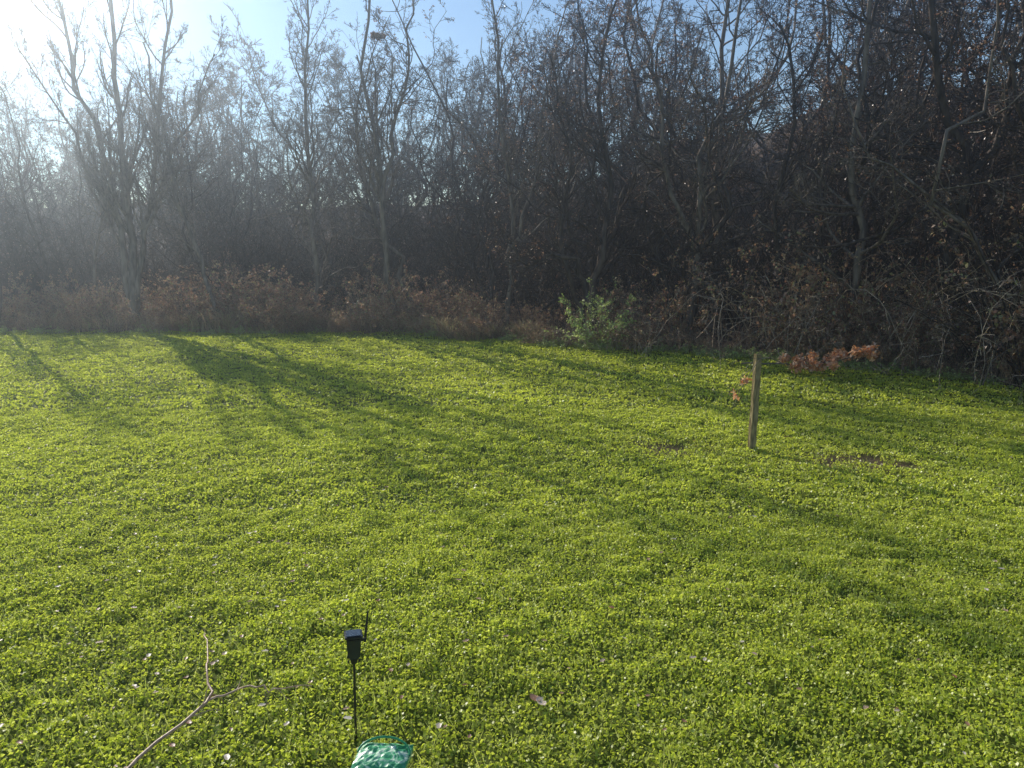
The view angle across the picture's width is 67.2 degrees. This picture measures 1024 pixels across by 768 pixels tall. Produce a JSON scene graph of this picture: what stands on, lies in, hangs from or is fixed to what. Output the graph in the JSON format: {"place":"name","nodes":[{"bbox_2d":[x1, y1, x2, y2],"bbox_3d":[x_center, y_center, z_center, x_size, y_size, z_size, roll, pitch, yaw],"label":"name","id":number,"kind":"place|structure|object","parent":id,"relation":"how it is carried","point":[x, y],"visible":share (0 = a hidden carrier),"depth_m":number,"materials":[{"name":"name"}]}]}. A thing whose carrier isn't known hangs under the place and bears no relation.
{"place":"outdoors","nodes":[
{"label":"outdoors","id":0,"kind":"place"},
{"bbox_2d":[0,87,1023,767],"bbox_3d":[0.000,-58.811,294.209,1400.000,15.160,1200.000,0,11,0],"label":"ground","id":1,"kind":"structure","parent":0,"point":[612,739],"depth_m":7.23,"materials":[{"name":"green plant"}]},
{"bbox_2d":[0,61,23,326],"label":"bare tree","id":2,"kind":"object","parent":1,"relation":"on","point":[6,189],"visible":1,"depth_m":28.98,"materials":[{"name":"grey plant"}]},
{"bbox_2d":[56,68,142,303],"bbox_3d":[-15.779,-6.989,29.608,3.216,9.544,2.589,-4,11,-19],"label":"bare tree","id":3,"kind":"object","parent":1,"relation":"on","point":[102,227],"visible":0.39,"depth_m":29.58,"materials":[{"name":"grey plant"}]},
{"bbox_2d":[1,0,235,327],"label":"bare tree","id":4,"kind":"object","parent":1,"relation":"on","point":[132,268],"visible":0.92,"depth_m":27.95,"materials":[{"name":"grey plant"}]},
{"bbox_2d":[113,0,228,314],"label":"bare tree","id":5,"kind":"object","parent":1,"relation":"on","point":[174,200],"visible":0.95,"depth_m":27.75,"materials":[{"name":"grey plant"}]},
{"bbox_2d":[261,0,353,312],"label":"bare tree","id":6,"kind":"object","parent":1,"relation":"on","point":[305,84],"visible":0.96,"depth_m":28.33,"materials":[{"name":"grey plant"}]},
{"bbox_2d":[344,611,368,739],"bbox_3d":[-1.015,1.985,5.088,0.162,0.970,0.146,-2,12,-14],"label":"solar stake light","id":7,"kind":"object","parent":1,"relation":"on","point":[354,638],"visible":0.95,"depth_m":4.99,"materials":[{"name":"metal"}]},
{"bbox_2d":[304,17,419,314],"bbox_3d":[-5.899,-7.609,28.686,6.039,11.112,3.917,6,12,28],"label":"bare tree","id":8,"kind":"object","parent":1,"relation":"on","point":[374,216],"visible":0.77,"depth_m":28.64,"materials":[{"name":"grey plant"}]},
{"bbox_2d":[315,0,440,318],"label":"bare tree","id":9,"kind":"object","parent":1,"relation":"on","point":[380,177],"visible":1,"depth_m":27.00,"materials":[{"name":"grey plant"}]},
{"bbox_2d":[370,31,388,40],"bbox_3d":[-4.600,-12.045,26.648,0.708,0.305,0.550,0,11,0],"label":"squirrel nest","id":10,"kind":"object","parent":9,"relation":"on","point":[375,36],"visible":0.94,"depth_m":26.55,"materials":[{"name":"plant"}]},
{"bbox_2d":[351,735,413,767],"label":"green plastic container","id":11,"kind":"object","parent":1,"relation":"on","point":[381,755],"visible":1,"depth_m":4.63,"materials":[{"name":"teal plastic"}]},
{"bbox_2d":[0,350,1013,767],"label":"fallen leaves","id":12,"kind":"object","parent":1,"relation":"on","point":[532,696],"depth_m":5.49,"materials":[{"name":"brown plant"}]},
{"bbox_2d":[0,0,1023,371],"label":"woodland","id":13,"kind":"object","parent":1,"relation":"on","point":[30,172],"visible":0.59,"depth_m":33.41,"materials":[{"name":"brown plant"}]},
{"bbox_2d":[0,83,1023,382],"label":"understory saplings","id":14,"kind":"object","parent":1,"relation":"on","point":[26,263],"visible":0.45,"depth_m":30.91,"materials":[{"name":"brown plant"}]},
{"bbox_2d":[0,323,1023,390],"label":"edge weeds","id":15,"kind":"object","parent":1,"relation":"on","point":[736,354],"visible":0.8,"depth_m":22.70,"materials":[{"name":"green plant"}]},
{"bbox_2d":[0,260,1023,383],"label":"bramble thicket","id":16,"kind":"object","parent":1,"relation":"on","point":[227,292],"visible":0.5,"depth_m":27.89,"materials":[{"name":"brown plant"}]},
{"bbox_2d":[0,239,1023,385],"bbox_3d":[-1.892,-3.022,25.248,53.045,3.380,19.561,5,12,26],"label":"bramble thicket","id":17,"kind":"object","parent":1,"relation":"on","point":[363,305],"visible":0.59,"depth_m":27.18,"materials":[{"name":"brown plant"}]},
{"bbox_2d":[429,0,621,330],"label":"bare tree","id":18,"kind":"object","parent":1,"relation":"on","point":[506,162],"visible":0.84,"depth_m":26.51,"materials":[{"name":"grey plant"}]},
{"bbox_2d":[472,0,641,331],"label":"bare tree","id":19,"kind":"object","parent":1,"relation":"on","point":[606,166],"visible":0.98,"depth_m":24.60,"materials":[{"name":"brown plant"}]},
{"bbox_2d":[537,277,639,352],"bbox_3d":[2.389,-2.203,23.806,2.750,2.299,3.207,-9,14,-42],"label":"green shrub","id":20,"kind":"object","parent":1,"relation":"on","point":[587,329],"visible":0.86,"depth_m":23.41,"materials":[{"name":"green plant"}]},
{"bbox_2d":[573,0,813,342],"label":"bare tree","id":21,"kind":"object","parent":1,"relation":"on","point":[702,190],"visible":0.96,"depth_m":23.18,"materials":[{"name":"brown plant"}]},
{"bbox_2d":[633,0,828,332],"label":"bare tree","id":22,"kind":"object","parent":1,"relation":"on","point":[713,204],"visible":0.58,"depth_m":25.36,"materials":[{"name":"grey plant"}]},
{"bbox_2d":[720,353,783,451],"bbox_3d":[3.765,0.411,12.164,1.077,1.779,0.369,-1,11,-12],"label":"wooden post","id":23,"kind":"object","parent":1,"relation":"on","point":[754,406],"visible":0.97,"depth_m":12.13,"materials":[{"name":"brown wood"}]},
{"bbox_2d":[741,342,882,373],"bbox_3d":[7.222,-0.668,18.783,3.274,0.940,0.957,5,12,26],"label":"fallen oak branch","id":24,"kind":"object","parent":1,"relation":"on","point":[831,362],"visible":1,"depth_m":18.57,"materials":[{"name":"brown plant"}]},
{"bbox_2d":[605,192,1023,384],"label":"brown leafy shrubs","id":25,"kind":"object","parent":1,"relation":"on","point":[999,318],"visible":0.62,"depth_m":20.46,"materials":[{"name":"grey plant"}]},
{"bbox_2d":[630,226,1023,404],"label":"vine thicket","id":26,"kind":"object","parent":1,"relation":"on","point":[908,314],"visible":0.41,"depth_m":20.00,"materials":[{"name":"brown plant"}]},
{"bbox_2d":[752,0,914,345],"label":"bare tree","id":27,"kind":"object","parent":1,"relation":"on","point":[781,186],"visible":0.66,"depth_m":22.14,"materials":[{"name":"brown plant"}]},
{"bbox_2d":[729,0,949,355],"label":"bare tree","id":28,"kind":"object","parent":1,"relation":"on","point":[861,220],"visible":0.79,"depth_m":20.52,"materials":[{"name":"brown plant"}]},
{"bbox_2d":[764,0,1023,361],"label":"bare tree","id":29,"kind":"object","parent":1,"relation":"on","point":[934,49],"visible":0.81,"depth_m":19.59,"materials":[{"name":"brown plant"}]},
{"bbox_2d":[920,0,1023,236],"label":"bare tree","id":30,"kind":"object","parent":1,"relation":"on","point":[1016,103],"visible":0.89,"depth_m":17.21,"materials":[{"name":"brown plant"}]},
{"bbox_2d":[0,0,1023,207],"label":"sky","id":31,"kind":"structure","parent":0,"point":[265,20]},
{"bbox_2d":[1,304,1023,384],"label":"tall dry grass","id":32,"kind":"structure","parent":0,"point":[228,327],"depth_m":27.70,"materials":[{"name":"brown plant"}]}
]}

